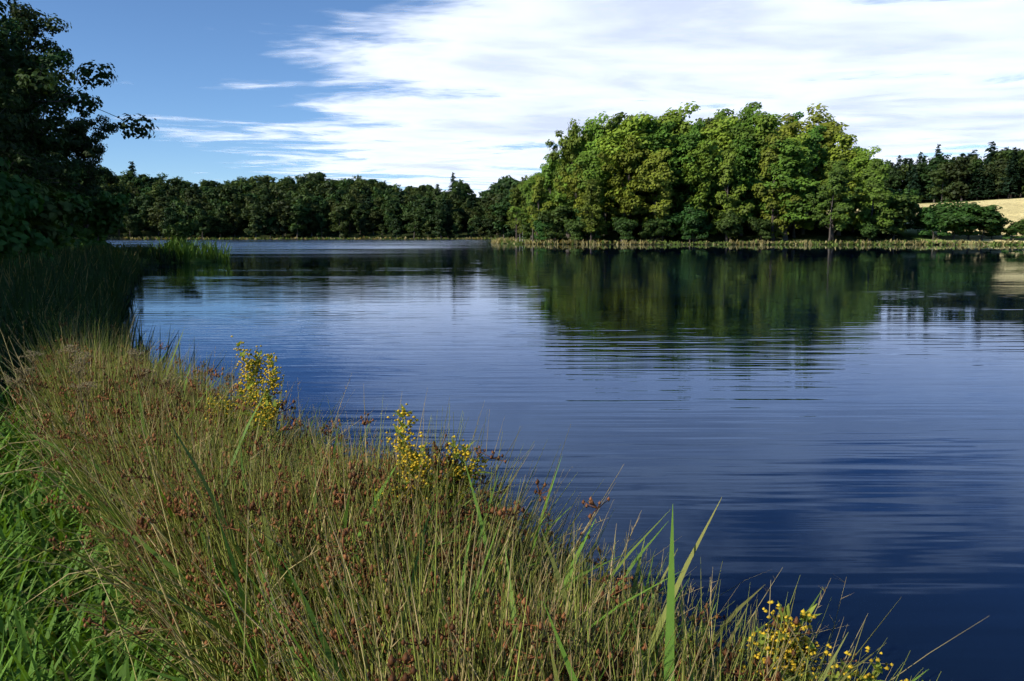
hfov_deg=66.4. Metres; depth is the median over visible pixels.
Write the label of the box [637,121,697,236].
peninsula tree
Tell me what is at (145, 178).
tree
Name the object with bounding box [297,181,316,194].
tree
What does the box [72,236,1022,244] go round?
reed shore
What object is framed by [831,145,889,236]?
peninsula tree
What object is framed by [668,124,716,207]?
peninsula tree
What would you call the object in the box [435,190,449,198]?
tree
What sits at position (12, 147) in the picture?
bank tree
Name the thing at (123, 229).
tree
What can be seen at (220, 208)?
tree
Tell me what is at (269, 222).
tree
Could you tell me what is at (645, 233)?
shore shrub
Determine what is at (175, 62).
sky
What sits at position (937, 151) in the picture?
conifer
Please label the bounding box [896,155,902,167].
conifer
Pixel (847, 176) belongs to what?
peninsula tree
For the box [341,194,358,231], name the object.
tree
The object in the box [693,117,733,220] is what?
peninsula tree
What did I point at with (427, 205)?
tree
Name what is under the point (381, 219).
tree
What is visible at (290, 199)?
tree
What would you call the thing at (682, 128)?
peninsula tree
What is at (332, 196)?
tree
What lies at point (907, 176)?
conifer
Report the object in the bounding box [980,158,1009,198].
hill tree
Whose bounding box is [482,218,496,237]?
tree
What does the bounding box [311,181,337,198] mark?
tree
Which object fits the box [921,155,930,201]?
conifer
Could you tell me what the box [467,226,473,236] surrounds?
tree
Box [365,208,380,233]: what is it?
tree
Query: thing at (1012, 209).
terrain ground
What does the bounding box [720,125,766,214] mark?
peninsula tree
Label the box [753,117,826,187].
peninsula tree
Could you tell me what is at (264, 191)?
tree
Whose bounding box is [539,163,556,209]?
peninsula tree
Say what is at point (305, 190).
tree
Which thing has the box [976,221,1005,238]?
hedge shrub
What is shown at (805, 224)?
peninsula tree
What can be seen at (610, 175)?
peninsula tree
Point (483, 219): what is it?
tree
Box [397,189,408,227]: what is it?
conifer
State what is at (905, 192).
shrub
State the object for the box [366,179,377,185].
tree
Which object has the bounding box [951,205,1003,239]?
hedge shrub
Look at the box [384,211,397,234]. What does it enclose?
tree
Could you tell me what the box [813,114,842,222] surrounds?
peninsula tree
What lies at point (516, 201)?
peninsula tree
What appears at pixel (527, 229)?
shore shrub
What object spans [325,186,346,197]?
tree
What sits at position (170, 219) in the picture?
tree
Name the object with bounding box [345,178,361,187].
tree
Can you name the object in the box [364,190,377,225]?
conifer
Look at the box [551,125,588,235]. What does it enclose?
peninsula tree
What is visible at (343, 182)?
tree
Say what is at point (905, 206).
shrub
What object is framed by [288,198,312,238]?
tree
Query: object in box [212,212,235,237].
tree
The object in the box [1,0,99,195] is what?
bank tree
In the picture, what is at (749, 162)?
peninsula tree
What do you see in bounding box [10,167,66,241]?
bank shrub
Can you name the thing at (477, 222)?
tree
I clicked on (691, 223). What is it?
shore shrub
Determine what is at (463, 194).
tree
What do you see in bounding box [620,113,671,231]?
peninsula tree
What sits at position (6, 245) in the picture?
bank shrub
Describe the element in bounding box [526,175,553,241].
peninsula tree
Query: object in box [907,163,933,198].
hill tree
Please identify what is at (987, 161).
conifer
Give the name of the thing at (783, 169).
peninsula tree
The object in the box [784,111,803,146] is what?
peninsula tree
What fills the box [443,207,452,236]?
conifer
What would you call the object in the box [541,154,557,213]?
peninsula tree
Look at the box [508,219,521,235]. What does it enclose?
conifer
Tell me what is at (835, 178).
peninsula tree
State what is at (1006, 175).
hill tree
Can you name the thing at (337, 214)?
tree
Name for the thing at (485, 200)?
hill tree
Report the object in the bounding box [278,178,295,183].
tree
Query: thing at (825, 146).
peninsula tree
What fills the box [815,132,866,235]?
peninsula tree
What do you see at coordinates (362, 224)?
tree
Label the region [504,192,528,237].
hill tree
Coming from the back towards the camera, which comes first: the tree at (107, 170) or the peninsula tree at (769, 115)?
the tree at (107, 170)
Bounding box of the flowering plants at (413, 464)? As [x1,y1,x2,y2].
[204,336,922,680]
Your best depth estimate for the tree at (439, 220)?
416.86 m
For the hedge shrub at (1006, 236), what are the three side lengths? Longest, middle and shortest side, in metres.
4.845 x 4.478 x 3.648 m
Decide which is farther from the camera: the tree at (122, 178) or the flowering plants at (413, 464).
the tree at (122, 178)
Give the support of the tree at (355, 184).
on the terrain ground at (1012, 209)
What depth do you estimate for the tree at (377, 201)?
468.99 m
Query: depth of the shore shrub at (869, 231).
166.68 m
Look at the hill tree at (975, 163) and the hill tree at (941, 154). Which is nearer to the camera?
the hill tree at (975, 163)
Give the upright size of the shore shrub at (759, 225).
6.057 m
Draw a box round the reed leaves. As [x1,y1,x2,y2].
[0,316,928,680]
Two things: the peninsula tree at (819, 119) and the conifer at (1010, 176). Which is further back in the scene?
the conifer at (1010, 176)
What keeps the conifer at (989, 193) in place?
on the terrain ground at (1012, 209)
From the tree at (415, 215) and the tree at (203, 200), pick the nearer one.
the tree at (415, 215)
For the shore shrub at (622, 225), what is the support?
on the terrain ground at (1012, 209)
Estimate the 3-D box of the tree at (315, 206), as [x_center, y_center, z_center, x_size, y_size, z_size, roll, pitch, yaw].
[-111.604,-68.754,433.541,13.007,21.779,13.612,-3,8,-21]
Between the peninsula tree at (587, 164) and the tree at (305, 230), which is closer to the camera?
the peninsula tree at (587, 164)
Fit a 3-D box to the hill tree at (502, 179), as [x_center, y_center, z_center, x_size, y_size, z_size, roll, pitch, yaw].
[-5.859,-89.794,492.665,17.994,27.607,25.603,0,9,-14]
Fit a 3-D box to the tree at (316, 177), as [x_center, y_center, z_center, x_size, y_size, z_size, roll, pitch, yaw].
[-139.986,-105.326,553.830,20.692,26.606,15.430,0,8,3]
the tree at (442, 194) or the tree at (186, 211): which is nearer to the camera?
the tree at (186, 211)
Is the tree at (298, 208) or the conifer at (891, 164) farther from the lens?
the conifer at (891, 164)
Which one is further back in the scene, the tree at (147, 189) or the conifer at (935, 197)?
the tree at (147, 189)
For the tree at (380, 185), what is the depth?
552.28 m
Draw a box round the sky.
[0,0,1023,190]
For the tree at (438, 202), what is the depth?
434.75 m
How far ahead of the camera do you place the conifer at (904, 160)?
476.46 m
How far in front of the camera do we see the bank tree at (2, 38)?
42.62 m
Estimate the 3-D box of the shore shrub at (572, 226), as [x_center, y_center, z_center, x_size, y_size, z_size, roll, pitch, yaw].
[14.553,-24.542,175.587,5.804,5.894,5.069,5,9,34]
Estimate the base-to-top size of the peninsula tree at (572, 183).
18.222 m
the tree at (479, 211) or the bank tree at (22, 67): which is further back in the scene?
the tree at (479, 211)
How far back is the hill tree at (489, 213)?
424.41 m
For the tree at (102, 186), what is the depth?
461.12 m
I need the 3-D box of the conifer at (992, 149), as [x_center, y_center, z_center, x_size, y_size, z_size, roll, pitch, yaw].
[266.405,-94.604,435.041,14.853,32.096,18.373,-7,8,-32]
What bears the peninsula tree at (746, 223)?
on the terrain ground at (1012, 209)
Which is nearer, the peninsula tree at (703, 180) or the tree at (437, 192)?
the peninsula tree at (703, 180)
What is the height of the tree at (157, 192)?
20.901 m
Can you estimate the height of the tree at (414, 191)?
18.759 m
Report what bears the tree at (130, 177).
on the terrain ground at (1012, 209)
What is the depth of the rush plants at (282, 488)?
2.39 m
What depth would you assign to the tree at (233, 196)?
437.12 m
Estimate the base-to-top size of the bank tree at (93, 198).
9.161 m
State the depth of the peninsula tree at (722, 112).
220.50 m
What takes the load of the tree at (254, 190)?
on the terrain ground at (1012, 209)
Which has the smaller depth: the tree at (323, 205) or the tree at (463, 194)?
the tree at (323, 205)
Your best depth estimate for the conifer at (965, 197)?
417.92 m
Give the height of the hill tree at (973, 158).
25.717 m
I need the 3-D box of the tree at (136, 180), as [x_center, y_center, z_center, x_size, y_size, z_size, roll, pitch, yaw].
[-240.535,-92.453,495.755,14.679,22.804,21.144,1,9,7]
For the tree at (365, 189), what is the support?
on the terrain ground at (1012, 209)
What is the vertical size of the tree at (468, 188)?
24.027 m
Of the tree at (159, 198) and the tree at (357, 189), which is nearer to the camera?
the tree at (159, 198)
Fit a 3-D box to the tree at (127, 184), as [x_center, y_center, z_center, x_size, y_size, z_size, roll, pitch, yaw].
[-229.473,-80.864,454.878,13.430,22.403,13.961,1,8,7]
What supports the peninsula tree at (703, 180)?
on the terrain ground at (1012, 209)
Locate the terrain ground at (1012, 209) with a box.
[8,195,1023,640]
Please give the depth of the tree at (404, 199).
484.44 m
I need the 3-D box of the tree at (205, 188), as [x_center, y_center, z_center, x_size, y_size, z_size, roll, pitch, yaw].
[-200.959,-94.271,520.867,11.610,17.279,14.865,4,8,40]
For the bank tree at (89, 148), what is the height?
10.765 m
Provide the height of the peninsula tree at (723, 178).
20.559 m
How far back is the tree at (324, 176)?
564.25 m
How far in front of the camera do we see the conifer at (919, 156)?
495.26 m
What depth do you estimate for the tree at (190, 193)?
449.12 m
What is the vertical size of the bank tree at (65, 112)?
15.278 m
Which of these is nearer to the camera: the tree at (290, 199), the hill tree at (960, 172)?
the hill tree at (960, 172)
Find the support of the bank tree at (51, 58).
on the terrain ground at (1012, 209)
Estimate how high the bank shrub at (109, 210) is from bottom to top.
4.564 m
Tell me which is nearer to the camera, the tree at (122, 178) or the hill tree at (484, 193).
the hill tree at (484, 193)
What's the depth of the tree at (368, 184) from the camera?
551.28 m
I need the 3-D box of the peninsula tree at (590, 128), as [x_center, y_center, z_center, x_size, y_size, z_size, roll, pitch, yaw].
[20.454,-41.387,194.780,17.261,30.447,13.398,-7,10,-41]
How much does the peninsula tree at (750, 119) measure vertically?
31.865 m
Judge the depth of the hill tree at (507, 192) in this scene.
416.09 m
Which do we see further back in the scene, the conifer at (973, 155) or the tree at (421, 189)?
the tree at (421, 189)
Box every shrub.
[0,156,82,238]
[0,157,53,265]
[0,186,28,269]
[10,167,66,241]
[37,187,96,254]
[67,189,130,247]
[160,219,198,250]
[521,224,535,239]
[533,220,554,239]
[535,204,575,239]
[562,218,586,243]
[572,209,604,240]
[611,217,639,240]
[637,221,658,240]
[642,212,681,240]
[666,203,715,241]
[681,213,708,243]
[714,210,745,239]
[747,216,775,240]
[859,223,878,240]
[873,195,922,239]
[876,187,918,234]
[910,199,975,238]
[916,206,953,239]
[941,203,978,239]
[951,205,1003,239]
[953,199,1011,239]
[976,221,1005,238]
[1001,218,1023,240]
[1002,226,1023,239]
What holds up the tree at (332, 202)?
on the terrain ground at (1012, 209)
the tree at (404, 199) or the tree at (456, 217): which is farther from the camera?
the tree at (404, 199)
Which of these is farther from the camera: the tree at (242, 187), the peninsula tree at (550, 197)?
the tree at (242, 187)
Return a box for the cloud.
[184,0,1023,196]
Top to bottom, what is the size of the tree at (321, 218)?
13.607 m
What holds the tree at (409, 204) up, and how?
on the terrain ground at (1012, 209)
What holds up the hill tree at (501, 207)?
on the terrain ground at (1012, 209)
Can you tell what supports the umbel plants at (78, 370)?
on the terrain ground at (1012, 209)
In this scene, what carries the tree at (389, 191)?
on the terrain ground at (1012, 209)
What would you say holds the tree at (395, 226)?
on the terrain ground at (1012, 209)
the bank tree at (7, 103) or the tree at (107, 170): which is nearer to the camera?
the bank tree at (7, 103)
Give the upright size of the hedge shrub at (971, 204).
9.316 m
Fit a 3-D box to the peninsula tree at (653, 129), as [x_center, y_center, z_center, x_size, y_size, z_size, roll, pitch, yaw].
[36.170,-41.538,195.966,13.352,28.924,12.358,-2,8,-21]
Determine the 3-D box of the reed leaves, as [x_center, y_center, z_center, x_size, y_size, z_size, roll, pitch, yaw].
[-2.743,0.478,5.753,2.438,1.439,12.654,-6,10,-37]
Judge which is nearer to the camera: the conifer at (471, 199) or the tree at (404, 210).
the tree at (404, 210)
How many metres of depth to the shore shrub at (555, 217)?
177.03 m
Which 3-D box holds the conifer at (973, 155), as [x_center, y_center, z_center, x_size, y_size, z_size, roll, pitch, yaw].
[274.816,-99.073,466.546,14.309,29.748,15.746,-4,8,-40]
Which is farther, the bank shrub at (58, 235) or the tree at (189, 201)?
the tree at (189, 201)
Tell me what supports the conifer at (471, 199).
on the terrain ground at (1012, 209)
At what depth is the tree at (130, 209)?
431.77 m
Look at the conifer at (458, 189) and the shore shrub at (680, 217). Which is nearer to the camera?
the shore shrub at (680, 217)
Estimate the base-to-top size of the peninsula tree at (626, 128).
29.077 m
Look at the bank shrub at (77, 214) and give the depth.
40.38 m
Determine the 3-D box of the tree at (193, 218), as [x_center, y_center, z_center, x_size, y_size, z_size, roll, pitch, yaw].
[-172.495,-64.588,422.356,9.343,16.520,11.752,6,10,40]
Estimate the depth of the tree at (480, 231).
414.60 m
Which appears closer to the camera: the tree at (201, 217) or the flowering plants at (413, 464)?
the flowering plants at (413, 464)
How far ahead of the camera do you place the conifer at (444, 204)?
431.88 m
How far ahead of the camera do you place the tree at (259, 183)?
500.66 m
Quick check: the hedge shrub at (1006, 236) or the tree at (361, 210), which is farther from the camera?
the tree at (361, 210)
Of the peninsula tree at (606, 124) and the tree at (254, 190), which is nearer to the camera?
the peninsula tree at (606, 124)
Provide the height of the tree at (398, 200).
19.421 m
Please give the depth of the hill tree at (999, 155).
413.71 m
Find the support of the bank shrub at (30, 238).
on the terrain ground at (1012, 209)
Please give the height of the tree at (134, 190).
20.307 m
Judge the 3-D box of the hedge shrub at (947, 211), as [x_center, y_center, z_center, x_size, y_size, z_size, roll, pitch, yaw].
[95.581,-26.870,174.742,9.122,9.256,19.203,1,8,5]
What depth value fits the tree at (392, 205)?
440.60 m
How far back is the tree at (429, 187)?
540.70 m
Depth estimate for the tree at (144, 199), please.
428.23 m
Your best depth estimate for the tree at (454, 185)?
553.89 m
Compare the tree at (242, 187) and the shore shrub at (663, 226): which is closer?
the shore shrub at (663, 226)
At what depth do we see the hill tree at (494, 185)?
480.85 m
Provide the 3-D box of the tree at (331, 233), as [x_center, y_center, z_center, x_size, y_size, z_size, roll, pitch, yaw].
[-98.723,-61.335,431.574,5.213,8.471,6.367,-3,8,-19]
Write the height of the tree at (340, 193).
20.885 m
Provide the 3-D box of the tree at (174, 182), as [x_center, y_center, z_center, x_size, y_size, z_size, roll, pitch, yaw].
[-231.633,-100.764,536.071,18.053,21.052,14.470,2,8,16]
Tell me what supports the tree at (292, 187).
on the terrain ground at (1012, 209)
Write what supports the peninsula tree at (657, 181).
on the terrain ground at (1012, 209)
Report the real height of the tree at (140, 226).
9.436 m
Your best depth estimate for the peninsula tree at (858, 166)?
188.52 m
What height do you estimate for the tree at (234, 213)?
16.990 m
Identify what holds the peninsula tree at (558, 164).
on the terrain ground at (1012, 209)
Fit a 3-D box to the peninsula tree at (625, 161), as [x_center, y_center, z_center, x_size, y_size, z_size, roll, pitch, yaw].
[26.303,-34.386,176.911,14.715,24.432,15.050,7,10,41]
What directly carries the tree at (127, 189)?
on the terrain ground at (1012, 209)
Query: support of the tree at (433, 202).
on the terrain ground at (1012, 209)
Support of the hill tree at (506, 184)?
on the terrain ground at (1012, 209)
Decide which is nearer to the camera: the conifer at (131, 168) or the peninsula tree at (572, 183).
the peninsula tree at (572, 183)
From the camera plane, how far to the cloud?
12685.64 m
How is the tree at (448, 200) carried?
on the terrain ground at (1012, 209)
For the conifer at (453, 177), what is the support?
on the terrain ground at (1012, 209)
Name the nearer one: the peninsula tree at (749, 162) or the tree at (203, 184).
the peninsula tree at (749, 162)
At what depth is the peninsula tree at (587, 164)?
179.45 m
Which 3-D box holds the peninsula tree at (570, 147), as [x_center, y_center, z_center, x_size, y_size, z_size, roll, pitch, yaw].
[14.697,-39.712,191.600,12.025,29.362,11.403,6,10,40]
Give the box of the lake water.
[70,239,1023,680]
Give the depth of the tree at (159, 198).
430.36 m
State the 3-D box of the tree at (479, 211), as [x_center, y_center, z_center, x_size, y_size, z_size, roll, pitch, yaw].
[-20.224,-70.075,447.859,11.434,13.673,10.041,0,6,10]
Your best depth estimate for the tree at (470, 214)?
440.79 m
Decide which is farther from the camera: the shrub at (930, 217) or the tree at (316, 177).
the tree at (316, 177)
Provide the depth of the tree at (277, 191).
458.25 m
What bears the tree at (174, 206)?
on the terrain ground at (1012, 209)
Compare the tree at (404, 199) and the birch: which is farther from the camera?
the tree at (404, 199)
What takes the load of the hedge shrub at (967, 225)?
on the terrain ground at (1012, 209)
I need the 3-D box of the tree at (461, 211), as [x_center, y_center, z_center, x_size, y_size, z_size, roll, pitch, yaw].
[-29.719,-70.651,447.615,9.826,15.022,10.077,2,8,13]
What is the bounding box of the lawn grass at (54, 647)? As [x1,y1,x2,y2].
[0,294,225,680]
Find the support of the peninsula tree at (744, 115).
on the terrain ground at (1012, 209)
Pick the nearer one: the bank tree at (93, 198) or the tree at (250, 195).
the bank tree at (93, 198)
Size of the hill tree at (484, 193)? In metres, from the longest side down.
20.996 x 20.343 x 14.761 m
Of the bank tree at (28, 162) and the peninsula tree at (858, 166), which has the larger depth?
the peninsula tree at (858, 166)
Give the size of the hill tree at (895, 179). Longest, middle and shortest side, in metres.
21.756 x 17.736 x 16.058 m
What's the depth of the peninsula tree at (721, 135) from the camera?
188.49 m
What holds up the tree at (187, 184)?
on the terrain ground at (1012, 209)
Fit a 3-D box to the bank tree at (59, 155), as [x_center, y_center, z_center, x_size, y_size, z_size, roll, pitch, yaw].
[-28.222,-8.941,46.080,5.366,8.755,4.347,1,8,5]
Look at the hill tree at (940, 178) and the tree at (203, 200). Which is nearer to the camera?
the hill tree at (940, 178)
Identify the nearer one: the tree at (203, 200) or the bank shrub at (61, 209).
the bank shrub at (61, 209)
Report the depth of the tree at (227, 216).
432.70 m
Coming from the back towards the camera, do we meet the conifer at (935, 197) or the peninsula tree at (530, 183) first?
the conifer at (935, 197)
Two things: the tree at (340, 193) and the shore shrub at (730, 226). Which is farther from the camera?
the tree at (340, 193)
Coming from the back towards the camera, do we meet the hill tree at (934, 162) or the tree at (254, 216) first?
the hill tree at (934, 162)
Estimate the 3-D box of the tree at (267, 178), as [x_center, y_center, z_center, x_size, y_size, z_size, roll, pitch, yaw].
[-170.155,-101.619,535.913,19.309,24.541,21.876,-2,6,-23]
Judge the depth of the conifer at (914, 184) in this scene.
445.31 m
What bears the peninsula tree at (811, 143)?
on the terrain ground at (1012, 209)
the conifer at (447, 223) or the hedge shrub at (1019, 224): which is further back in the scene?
the conifer at (447, 223)
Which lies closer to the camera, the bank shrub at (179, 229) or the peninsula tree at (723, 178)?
the bank shrub at (179, 229)
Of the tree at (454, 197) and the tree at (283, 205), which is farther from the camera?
the tree at (454, 197)
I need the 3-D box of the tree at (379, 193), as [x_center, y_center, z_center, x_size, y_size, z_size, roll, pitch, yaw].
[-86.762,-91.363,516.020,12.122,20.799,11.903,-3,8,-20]
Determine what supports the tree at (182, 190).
on the terrain ground at (1012, 209)
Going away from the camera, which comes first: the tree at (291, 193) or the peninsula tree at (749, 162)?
the peninsula tree at (749, 162)
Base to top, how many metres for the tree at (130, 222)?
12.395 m
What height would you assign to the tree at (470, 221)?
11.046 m
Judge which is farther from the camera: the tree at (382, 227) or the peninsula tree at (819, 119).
the tree at (382, 227)
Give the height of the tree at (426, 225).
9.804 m
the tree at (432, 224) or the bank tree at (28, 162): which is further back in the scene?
the tree at (432, 224)
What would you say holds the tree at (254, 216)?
on the terrain ground at (1012, 209)
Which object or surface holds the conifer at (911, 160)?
on the terrain ground at (1012, 209)
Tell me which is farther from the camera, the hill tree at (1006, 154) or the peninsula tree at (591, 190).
the hill tree at (1006, 154)
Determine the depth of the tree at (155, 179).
539.81 m
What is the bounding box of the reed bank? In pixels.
[0,234,232,409]
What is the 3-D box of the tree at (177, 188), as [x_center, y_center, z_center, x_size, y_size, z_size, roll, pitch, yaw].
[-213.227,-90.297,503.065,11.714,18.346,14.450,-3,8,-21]
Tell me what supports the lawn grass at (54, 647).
on the terrain ground at (1012, 209)
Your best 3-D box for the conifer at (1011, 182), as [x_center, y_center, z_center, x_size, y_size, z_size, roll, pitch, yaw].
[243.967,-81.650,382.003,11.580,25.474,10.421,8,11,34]
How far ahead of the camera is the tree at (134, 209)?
455.96 m
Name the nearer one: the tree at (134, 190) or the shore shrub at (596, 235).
the shore shrub at (596, 235)
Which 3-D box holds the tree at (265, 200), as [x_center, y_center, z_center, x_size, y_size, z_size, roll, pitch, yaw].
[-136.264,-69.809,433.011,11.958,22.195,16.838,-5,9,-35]
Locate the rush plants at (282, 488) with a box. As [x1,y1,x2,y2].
[0,296,988,680]
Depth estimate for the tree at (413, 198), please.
474.58 m
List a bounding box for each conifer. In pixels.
[127,161,137,176]
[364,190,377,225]
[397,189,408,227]
[438,196,450,230]
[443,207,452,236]
[448,172,455,190]
[456,184,463,207]
[466,190,475,210]
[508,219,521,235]
[884,162,896,190]
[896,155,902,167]
[899,157,908,189]
[900,158,913,188]
[901,162,910,189]
[907,166,922,200]
[915,151,923,163]
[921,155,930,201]
[926,169,941,202]
[934,144,941,157]
[962,176,972,200]
[967,166,987,200]
[968,149,978,156]
[982,153,991,199]
[982,169,996,199]
[983,141,998,198]
[996,147,1022,198]
[1001,154,1020,198]
[1017,167,1023,192]
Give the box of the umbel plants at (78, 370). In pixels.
[1,344,183,513]
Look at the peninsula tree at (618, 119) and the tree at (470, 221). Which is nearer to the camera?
the peninsula tree at (618, 119)
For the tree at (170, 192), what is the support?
on the terrain ground at (1012, 209)
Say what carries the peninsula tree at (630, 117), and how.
on the terrain ground at (1012, 209)
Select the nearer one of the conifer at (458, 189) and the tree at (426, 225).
the tree at (426, 225)
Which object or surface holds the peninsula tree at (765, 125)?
on the terrain ground at (1012, 209)
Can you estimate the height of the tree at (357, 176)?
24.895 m
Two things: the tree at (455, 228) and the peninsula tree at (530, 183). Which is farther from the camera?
the tree at (455, 228)
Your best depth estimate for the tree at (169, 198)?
445.60 m
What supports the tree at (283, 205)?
on the terrain ground at (1012, 209)
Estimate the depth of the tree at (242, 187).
454.09 m
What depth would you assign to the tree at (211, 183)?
525.53 m
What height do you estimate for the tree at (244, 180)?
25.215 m
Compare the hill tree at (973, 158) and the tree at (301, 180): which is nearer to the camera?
the hill tree at (973, 158)
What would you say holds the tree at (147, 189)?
on the terrain ground at (1012, 209)
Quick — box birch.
[519,222,524,240]
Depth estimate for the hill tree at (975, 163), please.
422.00 m
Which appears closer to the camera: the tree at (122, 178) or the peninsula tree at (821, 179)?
the peninsula tree at (821, 179)
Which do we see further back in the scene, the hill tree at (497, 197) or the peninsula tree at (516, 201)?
the hill tree at (497, 197)
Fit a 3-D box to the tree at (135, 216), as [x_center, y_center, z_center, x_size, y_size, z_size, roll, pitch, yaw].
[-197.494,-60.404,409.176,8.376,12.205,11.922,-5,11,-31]
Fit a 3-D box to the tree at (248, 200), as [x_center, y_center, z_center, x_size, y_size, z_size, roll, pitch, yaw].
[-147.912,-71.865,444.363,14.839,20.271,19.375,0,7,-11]
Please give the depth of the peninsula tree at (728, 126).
198.11 m
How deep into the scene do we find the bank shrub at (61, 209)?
28.54 m
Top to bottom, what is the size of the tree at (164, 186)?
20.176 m
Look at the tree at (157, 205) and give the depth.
423.43 m
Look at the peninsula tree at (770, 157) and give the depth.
174.25 m
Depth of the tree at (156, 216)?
415.97 m
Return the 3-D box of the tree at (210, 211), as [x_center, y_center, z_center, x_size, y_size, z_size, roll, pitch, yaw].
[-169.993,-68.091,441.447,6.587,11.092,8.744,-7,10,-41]
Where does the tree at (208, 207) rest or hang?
on the terrain ground at (1012, 209)
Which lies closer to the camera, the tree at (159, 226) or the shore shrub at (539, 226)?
the shore shrub at (539, 226)
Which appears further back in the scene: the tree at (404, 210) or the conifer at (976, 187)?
the tree at (404, 210)
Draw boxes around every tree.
[0,0,158,172]
[0,15,82,170]
[0,33,12,159]
[0,73,103,196]
[0,76,32,229]
[0,111,71,176]
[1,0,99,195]
[4,87,99,201]
[6,115,83,231]
[36,92,82,184]
[52,110,126,239]
[97,183,109,188]
[100,166,112,177]
[104,182,128,195]
[108,170,133,185]
[117,204,128,234]
[120,215,139,237]
[123,187,136,208]
[123,204,132,213]
[126,175,143,185]
[127,182,144,196]
[127,213,141,235]
[128,177,144,187]
[129,194,153,228]
[129,197,137,213]
[137,206,151,230]
[137,217,142,231]
[139,175,149,184]
[140,186,154,200]
[145,184,165,200]
[146,201,169,232]
[147,208,164,235]
[148,172,169,189]
[148,196,166,220]
[152,179,166,188]
[157,220,167,236]
[160,207,178,237]
[164,195,177,201]
[165,178,187,187]
[166,189,180,198]
[169,202,183,223]
[172,185,182,199]
[173,176,192,188]
[175,200,199,237]
[178,188,185,199]
[181,206,203,232]
[182,198,205,234]
[183,189,202,203]
[192,208,214,238]
[194,195,210,209]
[198,179,207,189]
[200,180,220,189]
[201,186,208,192]
[201,187,222,210]
[203,204,212,226]
[205,210,213,227]
[207,198,232,234]
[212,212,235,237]
[214,184,245,225]
[222,201,231,224]
[225,205,243,235]
[235,182,251,223]
[238,181,259,220]
[238,192,258,224]
[239,196,255,228]
[239,203,263,237]
[240,177,258,187]
[249,176,268,187]
[252,175,277,184]
[253,194,272,230]
[256,187,274,201]
[262,216,279,237]
[264,199,294,236]
[269,179,291,198]
[273,197,292,228]
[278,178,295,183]
[278,189,300,219]
[286,183,297,190]
[287,193,313,235]
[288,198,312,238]
[294,176,308,191]
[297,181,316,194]
[298,186,313,195]
[302,198,322,235]
[307,173,325,187]
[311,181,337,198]
[313,195,329,230]
[313,213,328,236]
[314,172,330,182]
[323,193,338,208]
[324,198,350,233]
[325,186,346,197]
[328,205,349,237]
[328,222,337,236]
[329,189,348,202]
[336,178,351,187]
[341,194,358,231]
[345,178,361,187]
[349,187,365,195]
[349,189,366,198]
[350,180,365,192]
[351,203,378,233]
[352,174,367,182]
[355,178,372,191]
[358,217,369,235]
[362,186,370,192]
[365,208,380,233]
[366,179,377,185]
[370,196,384,223]
[371,186,387,197]
[374,181,388,191]
[376,209,384,230]
[376,224,385,237]
[380,195,401,229]
[382,193,399,202]
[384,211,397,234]
[385,188,396,195]
[389,219,403,236]
[396,194,409,204]
[397,203,413,230]
[402,201,412,214]
[404,206,426,237]
[406,195,417,202]
[410,187,420,194]
[410,196,434,232]
[418,185,426,194]
[422,221,432,236]
[423,184,433,196]
[423,199,436,226]
[425,215,435,235]
[428,210,446,237]
[430,188,445,197]
[432,198,453,230]
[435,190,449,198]
[435,198,452,224]
[447,191,467,220]
[450,182,471,195]
[450,211,463,232]
[451,222,460,237]
[452,204,467,227]
[454,179,470,192]
[455,188,467,201]
[463,208,477,229]
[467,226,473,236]
[468,215,478,234]
[472,216,482,234]
[473,206,484,227]
[474,190,493,210]
[477,227,484,237]
[480,193,493,215]
[480,208,492,231]
[482,182,501,198]
[482,194,498,234]
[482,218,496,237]
[488,176,509,188]
[488,195,513,237]
[490,192,509,237]
[492,178,522,193]
[500,190,513,232]
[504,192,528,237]
[506,182,530,239]
[510,172,549,240]
[517,172,554,239]
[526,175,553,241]
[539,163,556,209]
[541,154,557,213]
[545,118,597,237]
[550,150,560,170]
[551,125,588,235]
[552,147,613,240]
[553,164,587,240]
[558,111,621,233]
[561,134,639,234]
[577,179,607,240]
[582,120,620,223]
[591,116,625,230]
[595,111,671,231]
[596,112,627,230]
[597,134,651,241]
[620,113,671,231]
[620,148,680,242]
[621,115,638,214]
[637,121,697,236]
[648,115,676,213]
[654,101,708,220]
[664,137,726,240]
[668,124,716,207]
[669,120,722,215]
[683,114,745,224]
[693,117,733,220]
[707,149,754,241]
[710,108,733,220]
[714,117,760,217]
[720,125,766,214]
[724,133,761,226]
[725,139,762,235]
[728,105,776,228]
[733,102,762,169]
[735,111,792,232]
[745,114,792,231]
[751,133,801,240]
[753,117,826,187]
[759,139,819,239]
[767,131,819,236]
[778,103,853,227]
[778,125,847,234]
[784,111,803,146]
[806,160,862,241]
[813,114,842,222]
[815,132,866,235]
[815,146,834,224]
[815,160,860,239]
[816,141,865,204]
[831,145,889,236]
[847,146,875,231]
[855,158,897,240]
[882,168,907,191]
[897,163,910,190]
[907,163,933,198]
[919,156,945,201]
[927,161,961,201]
[928,153,951,180]
[941,156,972,200]
[951,159,984,199]
[963,154,984,200]
[971,149,1007,198]
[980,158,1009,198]
[997,151,1023,195]
[1000,149,1022,197]
[1016,156,1023,197]
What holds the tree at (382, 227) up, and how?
on the terrain ground at (1012, 209)
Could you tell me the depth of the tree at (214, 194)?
467.01 m
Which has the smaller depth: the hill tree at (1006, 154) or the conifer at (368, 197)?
the hill tree at (1006, 154)
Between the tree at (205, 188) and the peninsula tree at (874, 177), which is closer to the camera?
the peninsula tree at (874, 177)
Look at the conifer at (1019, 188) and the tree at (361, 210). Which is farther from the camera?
the tree at (361, 210)
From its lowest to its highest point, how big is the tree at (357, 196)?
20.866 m

